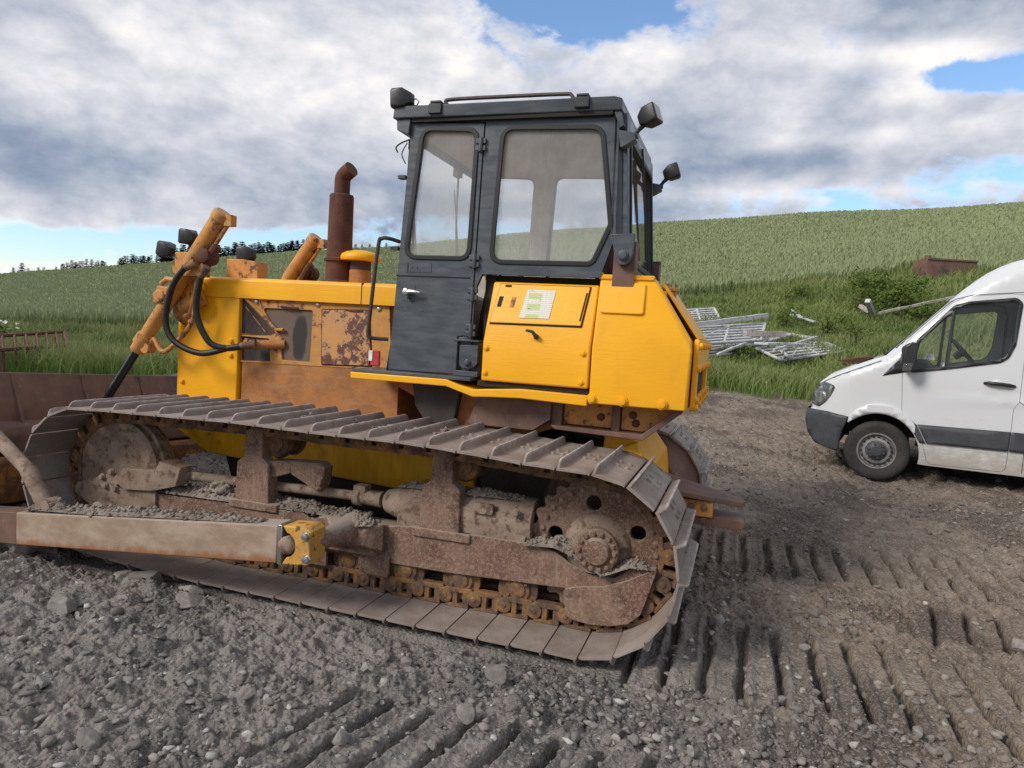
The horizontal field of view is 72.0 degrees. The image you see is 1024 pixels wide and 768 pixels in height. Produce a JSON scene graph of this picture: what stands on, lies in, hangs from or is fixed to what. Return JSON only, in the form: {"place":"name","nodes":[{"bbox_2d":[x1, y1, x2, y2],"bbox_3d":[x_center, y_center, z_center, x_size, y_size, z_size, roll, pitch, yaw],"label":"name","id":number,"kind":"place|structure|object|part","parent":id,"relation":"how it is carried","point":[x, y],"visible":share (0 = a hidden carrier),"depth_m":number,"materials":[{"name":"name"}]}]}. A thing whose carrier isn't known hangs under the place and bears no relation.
{"place":"outdoors","nodes":[
{"label":"outdoors","id":0,"kind":"place"},
{"bbox_2d":[0,284,1023,767],"bbox_3d":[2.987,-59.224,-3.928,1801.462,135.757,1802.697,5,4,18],"label":"ground","id":1,"kind":"structure","parent":0,"point":[306,636],"depth_m":3.67,"materials":[{"name":"grey gravel"}]},
{"bbox_2d":[0,320,19,338],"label":"flowering weed","id":2,"kind":"object","parent":1,"relation":"on","point":[3,327],"visible":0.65,"depth_m":12.87,"materials":[{"name":"white plant"}]},
{"bbox_2d":[5,657,15,664],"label":"stone","id":3,"kind":"object","parent":1,"relation":"on","point":[10,660],"visible":1,"depth_m":3.13,"materials":[{"name":"grey stone"}]},
{"bbox_2d":[16,263,25,271],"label":"conifer","id":4,"kind":"object","parent":1,"relation":"on","point":[21,267],"visible":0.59,"depth_m":167.81,"materials":[{"name":"green plant"}]},
{"bbox_2d":[5,543,43,553],"bbox_3d":[-3.181,1.032,4.607,0.223,0.138,0.206,5,4,18],"label":"stone","id":5,"kind":"object","parent":1,"relation":"on","point":[25,549],"visible":0.42,"depth_m":4.55,"materials":[{"name":"grey stone"}]},
{"bbox_2d":[25,666,31,672],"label":"stone","id":6,"kind":"object","parent":1,"relation":"on","point":[28,669],"visible":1,"depth_m":3.08,"materials":[{"name":"grey stone"}]},
{"bbox_2d":[0,330,68,372],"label":"harrow frame","id":7,"kind":"object","parent":1,"relation":"on","point":[3,349],"visible":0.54,"depth_m":11.08,"materials":[{"name":"brown metal"}]},
{"bbox_2d":[35,676,50,687],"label":"stone","id":8,"kind":"object","parent":1,"relation":"on","point":[42,681],"visible":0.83,"depth_m":2.95,"materials":[{"name":"grey stone"}]},
{"bbox_2d":[47,595,76,614],"bbox_3d":[-2.392,1.172,3.767,0.161,0.073,0.129,5,4,18],"label":"stone","id":9,"kind":"object","parent":1,"relation":"on","point":[60,604],"visible":1,"depth_m":3.73,"materials":[{"name":"grey stone"}]},
{"bbox_2d":[63,703,72,709],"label":"stone","id":10,"kind":"object","parent":1,"relation":"on","point":[66,706],"visible":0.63,"depth_m":2.80,"materials":[{"name":"grey stone"}]},
{"bbox_2d":[74,611,79,618],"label":"stone","id":11,"kind":"object","parent":1,"relation":"on","point":[77,614],"visible":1,"depth_m":3.72,"materials":[{"name":"grey stone"}]},
{"bbox_2d":[75,727,101,749],"bbox_3d":[-1.547,1.308,2.580,0.108,0.085,0.077,6,5,35],"label":"stone","id":12,"kind":"object","parent":1,"relation":"on","point":[87,738],"visible":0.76,"depth_m":2.56,"materials":[{"name":"grey stone"}]},
{"bbox_2d":[89,612,95,619],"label":"stone","id":13,"kind":"object","parent":1,"relation":"on","point":[93,615],"visible":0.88,"depth_m":3.70,"materials":[{"name":"grey stone"}]},
{"bbox_2d":[114,658,124,664],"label":"stone","id":14,"kind":"object","parent":1,"relation":"on","point":[118,661],"visible":0.97,"depth_m":3.19,"materials":[{"name":"grey stone"}]},
{"bbox_2d":[114,570,132,582],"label":"stone","id":15,"kind":"object","parent":1,"relation":"on","point":[120,576],"visible":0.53,"depth_m":4.32,"materials":[{"name":"grey stone"}]},
{"bbox_2d":[126,624,136,632],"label":"stone","id":16,"kind":"object","parent":1,"relation":"on","point":[131,628],"visible":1,"depth_m":3.50,"materials":[{"name":"grey stone"}]},
{"bbox_2d":[129,255,138,263],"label":"conifer","id":17,"kind":"object","parent":1,"relation":"on","point":[134,260],"visible":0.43,"depth_m":174.64,"materials":[{"name":"green plant"}]},
{"bbox_2d":[123,570,162,582],"bbox_3d":[-2.243,1.213,4.328,0.234,0.134,0.199,5,4,18],"label":"stone","id":18,"kind":"object","parent":1,"relation":"on","point":[155,574],"visible":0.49,"depth_m":4.31,"materials":[{"name":"grey stone"}]},
{"bbox_2d":[179,245,186,251],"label":"conifer","id":19,"kind":"object","parent":1,"relation":"on","point":[183,246],"visible":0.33,"depth_m":176.63,"materials":[{"name":"green plant"}]},
{"bbox_2d":[175,591,203,609],"bbox_3d":[-1.842,1.233,4.010,0.156,0.083,0.156,4,4,4],"label":"stone","id":20,"kind":"object","parent":1,"relation":"on","point":[186,600],"visible":0.87,"depth_m":4.00,"materials":[{"name":"grey stone"}]},
{"bbox_2d":[185,678,194,685],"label":"stone","id":21,"kind":"object","parent":1,"relation":"on","point":[190,681],"visible":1,"depth_m":2.99,"materials":[{"name":"grey stone"}]},
{"bbox_2d":[178,585,204,594],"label":"stone","id":22,"kind":"object","parent":1,"relation":"on","point":[193,589],"visible":0.47,"depth_m":4.22,"materials":[{"name":"grey stone"}]},
{"bbox_2d":[225,247,232,255],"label":"conifer","id":23,"kind":"object","parent":1,"relation":"on","point":[228,249],"visible":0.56,"depth_m":188.43,"materials":[{"name":"green plant"}]},
{"bbox_2d":[257,244,263,253],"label":"conifer","id":24,"kind":"object","parent":1,"relation":"on","point":[259,251],"visible":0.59,"depth_m":186.11,"materials":[{"name":"green plant"}]},
{"bbox_2d":[262,242,272,252],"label":"conifer","id":25,"kind":"object","parent":1,"relation":"on","point":[267,248],"visible":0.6,"depth_m":187.02,"materials":[{"name":"green plant"}]},
{"bbox_2d":[264,697,273,704],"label":"stone","id":26,"kind":"object","parent":1,"relation":"on","point":[269,700],"visible":1,"depth_m":2.89,"materials":[{"name":"grey stone"}]},
{"bbox_2d":[284,662,290,668],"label":"stone","id":27,"kind":"object","parent":1,"relation":"on","point":[288,665],"visible":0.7,"depth_m":3.29,"materials":[{"name":"grey stone"}]},
{"bbox_2d":[287,239,295,251],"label":"conifer","id":28,"kind":"object","parent":1,"relation":"on","point":[292,246],"visible":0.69,"depth_m":179.51,"materials":[{"name":"green plant"}]},
{"bbox_2d":[332,729,347,745],"bbox_3d":[-0.654,1.345,2.686,0.047,0.053,0.060,5,4,18],"label":"stone","id":29,"kind":"object","parent":1,"relation":"on","point":[340,738],"visible":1,"depth_m":2.67,"materials":[{"name":"grey stone"}]},
{"bbox_2d":[361,662,367,671],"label":"stone","id":30,"kind":"object","parent":1,"relation":"on","point":[364,667],"visible":1,"depth_m":3.26,"materials":[{"name":"grey stone"}]},
{"bbox_2d":[0,87,744,664],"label":"bulldozer","id":31,"kind":"object","parent":1,"relation":"on","point":[602,361],"visible":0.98,"depth_m":4.47,"materials":[{"name":"metal"}]},
{"bbox_2d":[20,497,267,522],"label":"gravel","id":32,"kind":"structure","parent":31,"relation":"on","point":[61,505],"depth_m":4.19,"materials":[{"name":"grey gravel"}]},
{"bbox_2d":[150,485,373,516],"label":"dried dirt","id":33,"kind":"structure","parent":31,"relation":"on","point":[313,507],"depth_m":4.54,"materials":[{"name":"grey soil"}]},
{"bbox_2d":[207,479,234,494],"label":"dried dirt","id":34,"kind":"structure","parent":33,"relation":"on","point":[218,487],"depth_m":4.67,"materials":[{"name":"beige soil"}]},
{"bbox_2d":[297,412,313,417],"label":"gravel","id":35,"kind":"structure","parent":31,"relation":"on","point":[311,414],"depth_m":4.54,"materials":[{"name":"grey gravel"}]},
{"bbox_2d":[352,512,380,527],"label":"gravel","id":36,"kind":"structure","parent":31,"relation":"on","point":[365,520],"depth_m":4.16,"materials":[{"name":"grey gravel"}]},
{"bbox_2d":[392,425,404,431],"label":"gravel","id":37,"kind":"structure","parent":31,"relation":"on","point":[401,428],"depth_m":4.20,"materials":[{"name":"grey gravel"}]},
{"bbox_2d":[388,123,486,373],"bbox_3d":[-0.502,-0.884,4.599,0.617,1.628,0.089,5,4,18],"label":"cab door","id":38,"kind":"structure","parent":31,"relation":"in","point":[434,296],"depth_m":4.63,"materials":[{"name":"black metal"}]},
{"bbox_2d":[397,480,528,500],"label":"gravel","id":39,"kind":"structure","parent":31,"relation":"on","point":[474,490],"depth_m":4.16,"materials":[{"name":"grey gravel"}]},
{"bbox_2d":[483,177,533,276],"bbox_3d":[-0.094,-0.949,5.881,0.598,1.628,0.037,5,4,18],"label":"cab door","id":40,"kind":"structure","parent":31,"relation":"in","point":[521,178],"depth_m":5.79,"materials":[{"name":"black metal"}]},
{"bbox_2d":[522,534,657,577],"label":"gravel","id":41,"kind":"structure","parent":31,"relation":"on","point":[562,543],"depth_m":3.87,"materials":[{"name":"grey gravel"}]},
{"bbox_2d":[371,751,377,758],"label":"stone","id":42,"kind":"object","parent":1,"relation":"on","point":[375,755],"visible":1,"depth_m":2.67,"materials":[{"name":"grey stone"}]},
{"bbox_2d":[372,735,381,741],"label":"stone","id":43,"kind":"object","parent":1,"relation":"on","point":[376,738],"visible":1,"depth_m":2.71,"materials":[{"name":"grey stone"}]},
{"bbox_2d":[400,656,411,667],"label":"stone","id":44,"kind":"object","parent":1,"relation":"on","point":[406,661],"visible":0.84,"depth_m":3.37,"materials":[{"name":"grey stone"}]},
{"bbox_2d":[403,667,416,672],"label":"stone","id":45,"kind":"object","parent":1,"relation":"on","point":[409,669],"visible":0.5,"depth_m":3.31,"materials":[{"name":"grey stone"}]},
{"bbox_2d":[427,740,436,750],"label":"stone","id":46,"kind":"object","parent":1,"relation":"on","point":[432,745],"visible":1,"depth_m":2.71,"materials":[{"name":"grey stone"}]},
{"bbox_2d":[456,702,474,724],"bbox_3d":[-0.193,1.372,2.927,0.084,0.081,0.059,5,4,18],"label":"stone","id":47,"kind":"object","parent":1,"relation":"on","point":[465,713],"visible":1,"depth_m":2.91,"materials":[{"name":"grey stone"}]},
{"bbox_2d":[484,664,507,684],"bbox_3d":[-0.074,1.354,3.299,0.126,0.083,0.074,5,4,18],"label":"stone","id":48,"kind":"object","parent":1,"relation":"on","point":[497,673],"visible":1,"depth_m":3.27,"materials":[{"name":"grey stone"}]},
{"bbox_2d":[0,259,1022,401],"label":"grass","id":49,"kind":"structure","parent":1,"relation":"on","point":[96,348],"depth_m":19.08,"materials":[{"name":"green plant"}]},
{"bbox_2d":[0,201,1023,325],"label":"wheat crop","id":50,"kind":"object","parent":1,"relation":"on","point":[756,250],"visible":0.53,"depth_m":47.58,"materials":[{"name":"green plant"}]},
{"bbox_2d":[534,738,541,744],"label":"stone","id":51,"kind":"object","parent":1,"relation":"on","point":[538,741],"visible":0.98,"depth_m":2.80,"materials":[{"name":"grey stone"}]},
{"bbox_2d":[686,745,694,757],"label":"stone","id":52,"kind":"object","parent":1,"relation":"on","point":[690,750],"visible":1,"depth_m":2.77,"materials":[{"name":"grey stone"}]},
{"bbox_2d":[687,307,719,320],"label":"field gate","id":53,"kind":"structure","parent":1,"relation":"on","point":[694,313],"depth_m":24.45,"materials":[{"name":"grey metal"}]},
{"bbox_2d":[708,614,724,625],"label":"stone","id":54,"kind":"object","parent":1,"relation":"on","point":[719,618],"visible":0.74,"depth_m":4.19,"materials":[{"name":"grey stone"}]},
{"bbox_2d":[716,343,754,358],"bbox_3d":[5.912,-0.896,18.821,1.113,0.490,1.375,5,4,18],"label":"weed","id":55,"kind":"object","parent":1,"relation":"on","point":[747,348],"visible":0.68,"depth_m":18.73,"materials":[{"name":"green plant"}]},
{"bbox_2d":[709,345,765,356],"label":"field gate","id":56,"kind":"structure","parent":1,"relation":"on","point":[726,353],"depth_m":18.88,"materials":[{"name":"grey metal"}]},
{"bbox_2d":[703,333,790,350],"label":"field gate","id":57,"kind":"structure","parent":56,"relation":"on","point":[718,347],"depth_m":19.25,"materials":[{"name":"grey metal"}]},
{"bbox_2d":[699,322,766,343],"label":"field gate","id":58,"kind":"structure","parent":57,"relation":"on","point":[722,338],"depth_m":19.41,"materials":[{"name":"grey metal"}]},
{"bbox_2d":[696,313,768,326],"bbox_3d":[6.204,-1.810,19.982,3.001,0.584,0.120,1,5,-30],"label":"plank","id":59,"kind":"object","parent":58,"relation":"on","point":[731,319],"visible":0.79,"depth_m":19.94,"materials":[{"name":"grey wood"}]},
{"bbox_2d":[716,337,758,355],"bbox_3d":[6.078,-1.049,18.585,0.070,0.649,2.568,7,6,44],"label":"rail","id":60,"kind":"object","parent":58,"relation":"on","point":[729,349],"visible":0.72,"depth_m":18.18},
{"bbox_2d":[743,330,785,336],"bbox_3d":[6.881,-1.368,19.220,1.168,0.202,0.200,3,4,-11],"label":"plank","id":61,"kind":"object","parent":58,"relation":"on","point":[764,333],"visible":0.99,"depth_m":19.12,"materials":[{"name":"grey wood"}]},
{"bbox_2d":[754,342,808,345],"bbox_3d":[6.902,-1.026,18.038,1.351,0.111,0.500,2,4,-23],"label":"plank","id":62,"kind":"object","parent":57,"relation":"on","point":[781,343],"visible":1,"depth_m":17.86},
{"bbox_2d":[778,695,786,705],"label":"stone","id":63,"kind":"object","parent":1,"relation":"on","point":[782,699],"visible":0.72,"depth_m":3.32,"materials":[{"name":"grey stone"}]},
{"bbox_2d":[755,341,817,361],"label":"field gate","id":64,"kind":"structure","parent":1,"relation":"on","point":[762,349],"depth_m":18.94,"materials":[{"name":"grey metal"}]},
{"bbox_2d":[774,342,842,359],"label":"field gate","id":65,"kind":"structure","parent":64,"relation":"on","point":[789,355],"depth_m":18.94,"materials":[{"name":"grey metal"}]},
{"bbox_2d":[773,336,817,350],"bbox_3d":[7.780,-1.116,19.290,2.397,0.504,0.070,0,5,-42],"label":"rail","id":66,"kind":"object","parent":65,"relation":"on","point":[784,346],"visible":0.81,"depth_m":19.13,"materials":[{"name":"grey metal"}]},
{"bbox_2d":[773,300,807,327],"bbox_3d":[9.096,-2.274,23.014,1.014,0.980,1.365,5,4,18],"label":"weed","id":67,"kind":"object","parent":1,"relation":"on","point":[784,318],"visible":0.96,"depth_m":22.82,"materials":[{"name":"green plant"}]},
{"bbox_2d":[795,717,803,723],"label":"stone","id":68,"kind":"object","parent":1,"relation":"on","point":[800,720],"visible":0.71,"depth_m":3.07,"materials":[{"name":"grey stone"}]},
{"bbox_2d":[786,333,815,339],"bbox_3d":[8.437,-1.393,20.554,0.947,0.173,0.140,6,5,35],"label":"plank","id":69,"kind":"object","parent":1,"relation":"on","point":[802,335],"visible":0.34,"depth_m":20.47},
{"bbox_2d":[783,282,821,298],"bbox_3d":[11.075,-3.477,26.699,1.864,0.767,0.785,3,4,-10],"label":"weed","id":70,"kind":"object","parent":1,"relation":"on","point":[798,291],"visible":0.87,"depth_m":26.57,"materials":[{"name":"green plant"}]},
{"bbox_2d":[790,314,815,322],"bbox_3d":[9.549,-2.163,23.139,0.100,0.295,1.166,2,4,-18],"label":"plank","id":71,"kind":"object","parent":1,"relation":"on","point":[807,319],"visible":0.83,"depth_m":22.95,"materials":[{"name":"grey wood"}]},
{"bbox_2d":[799,644,810,652],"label":"stone","id":72,"kind":"object","parent":1,"relation":"on","point":[805,647],"visible":1,"depth_m":3.77,"materials":[{"name":"grey stone"}]},
{"bbox_2d":[810,607,820,614],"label":"stone","id":73,"kind":"object","parent":1,"relation":"on","point":[813,610],"visible":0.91,"depth_m":4.36,"materials":[{"name":"grey stone"}]},
{"bbox_2d":[817,617,828,625],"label":"stone","id":74,"kind":"object","parent":1,"relation":"on","point":[822,621],"visible":0.91,"depth_m":4.21,"materials":[{"name":"grey stone"}]},
{"bbox_2d":[812,304,854,334],"bbox_3d":[9.798,-1.901,21.442,0.850,1.031,1.172,0,5,-40],"label":"weed","id":75,"kind":"object","parent":1,"relation":"on","point":[840,318],"visible":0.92,"depth_m":21.42,"materials":[{"name":"green plant"}]},
{"bbox_2d":[833,639,841,644],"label":"stone","id":76,"kind":"object","parent":1,"relation":"on","point":[837,641],"visible":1,"depth_m":3.90,"materials":[{"name":"grey stone"}]},
{"bbox_2d":[838,356,874,363],"bbox_3d":[8.890,-0.616,18.233,0.761,0.252,0.500,4,4,5],"label":"sheet","id":77,"kind":"object","parent":1,"relation":"on","point":[853,360],"visible":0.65,"depth_m":18.01,"materials":[{"name":"brown metal"}]},
{"bbox_2d":[840,318,878,342],"bbox_3d":[9.665,-1.392,19.921,1.058,0.888,1.442,4,4,7],"label":"weed","id":78,"kind":"object","parent":1,"relation":"on","point":[852,326],"visible":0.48,"depth_m":19.67,"materials":[{"name":"green plant"}]},
{"bbox_2d":[847,265,893,299],"bbox_3d":[12.659,-3.396,24.728,1.542,1.433,2.135,7,5,40],"label":"shrub","id":79,"kind":"object","parent":1,"relation":"on","point":[861,285],"visible":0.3,"depth_m":24.50,"materials":[{"name":"green plant"}]},
{"bbox_2d":[865,299,876,318],"bbox_3d":[11.512,-2.403,22.605,0.160,0.599,0.861,7,5,43],"label":"post","id":80,"kind":"object","parent":1,"relation":"on","point":[870,306],"visible":0.92,"depth_m":22.47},
{"bbox_2d":[858,304,868,312],"bbox_3d":[11.426,-2.436,22.819,0.160,0.280,0.399,1,5,-34],"label":"post","id":81,"kind":"object","parent":80,"relation":"on","point":[862,307],"visible":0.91,"depth_m":22.77,"materials":[{"name":"white wood"}]},
{"bbox_2d":[839,265,935,314],"bbox_3d":[12.402,-3.089,23.287,2.729,1.698,2.797,5,4,18],"label":"shrub","id":82,"kind":"object","parent":1,"relation":"on","point":[895,292],"visible":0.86,"depth_m":22.98,"materials":[{"name":"green plant"}]},
{"bbox_2d":[805,260,1023,479],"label":"van","id":83,"kind":"object","parent":1,"relation":"on","point":[968,415],"visible":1,"depth_m":7.83,"materials":[{"name":"white metal"}]},
{"bbox_3d":[4.805,-0.048,7.739,1.307,1.903,0.157,6,5,29],"label":"door","id":84,"kind":"part","parent":83,"relation":"part of","materials":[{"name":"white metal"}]},
{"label":"door","id":85,"kind":"part","parent":83,"relation":"part of","materials":[{"name":"black plastic"}]},
{"bbox_2d":[878,296,954,313],"bbox_3d":[12.766,-2.486,22.171,2.796,0.776,0.090,2,4,-14],"label":"pole","id":86,"kind":"object","parent":1,"relation":"on","point":[915,305],"visible":0.85,"depth_m":22.11,"materials":[{"name":"grey wood"}]},
{"bbox_2d":[912,726,922,738],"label":"stone","id":87,"kind":"object","parent":1,"relation":"on","point":[917,731],"visible":1,"depth_m":3.01,"materials":[{"name":"grey stone"}]},
{"bbox_2d":[888,301,977,321],"bbox_3d":[13.016,-2.287,22.148,2.270,0.842,2.068,2,4,-23],"label":"shrub","id":88,"kind":"object","parent":1,"relation":"on","point":[927,310],"visible":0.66,"depth_m":21.85,"materials":[{"name":"green plant"}]},
{"bbox_2d":[913,255,978,279],"bbox_3d":[16.843,-4.405,27.463,1.938,1.019,1.040,3,4,0],"label":"metal tank","id":89,"kind":"object","parent":1,"relation":"on","point":[933,267],"visible":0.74,"depth_m":26.98,"materials":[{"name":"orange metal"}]},
{"bbox_2d":[947,764,958,767],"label":"stone","id":90,"kind":"object","parent":1,"relation":"on","point":[952,766],"visible":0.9,"depth_m":2.85,"materials":[{"name":"grey stone"}]},
{"bbox_2d":[965,708,976,714],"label":"stone","id":91,"kind":"object","parent":1,"relation":"on","point":[970,711],"visible":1,"depth_m":3.25,"materials":[{"name":"grey stone"}]},
{"bbox_2d":[982,701,992,709],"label":"stone","id":92,"kind":"object","parent":1,"relation":"on","point":[986,704],"visible":0.89,"depth_m":3.33,"materials":[{"name":"grey stone"}]},
{"bbox_2d":[990,730,1002,738],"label":"stone","id":93,"kind":"object","parent":1,"relation":"on","point":[995,734],"visible":1,"depth_m":3.02,"materials":[{"name":"grey stone"}]},
{"bbox_2d":[1011,638,1023,652],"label":"stone","id":94,"kind":"object","parent":1,"relation":"on","point":[1017,644],"visible":1,"depth_m":3.94,"materials":[{"name":"grey stone"}]},
{"bbox_2d":[0,0,1023,273],"label":"sky","id":95,"kind":"structure","parent":0,"point":[124,124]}
]}

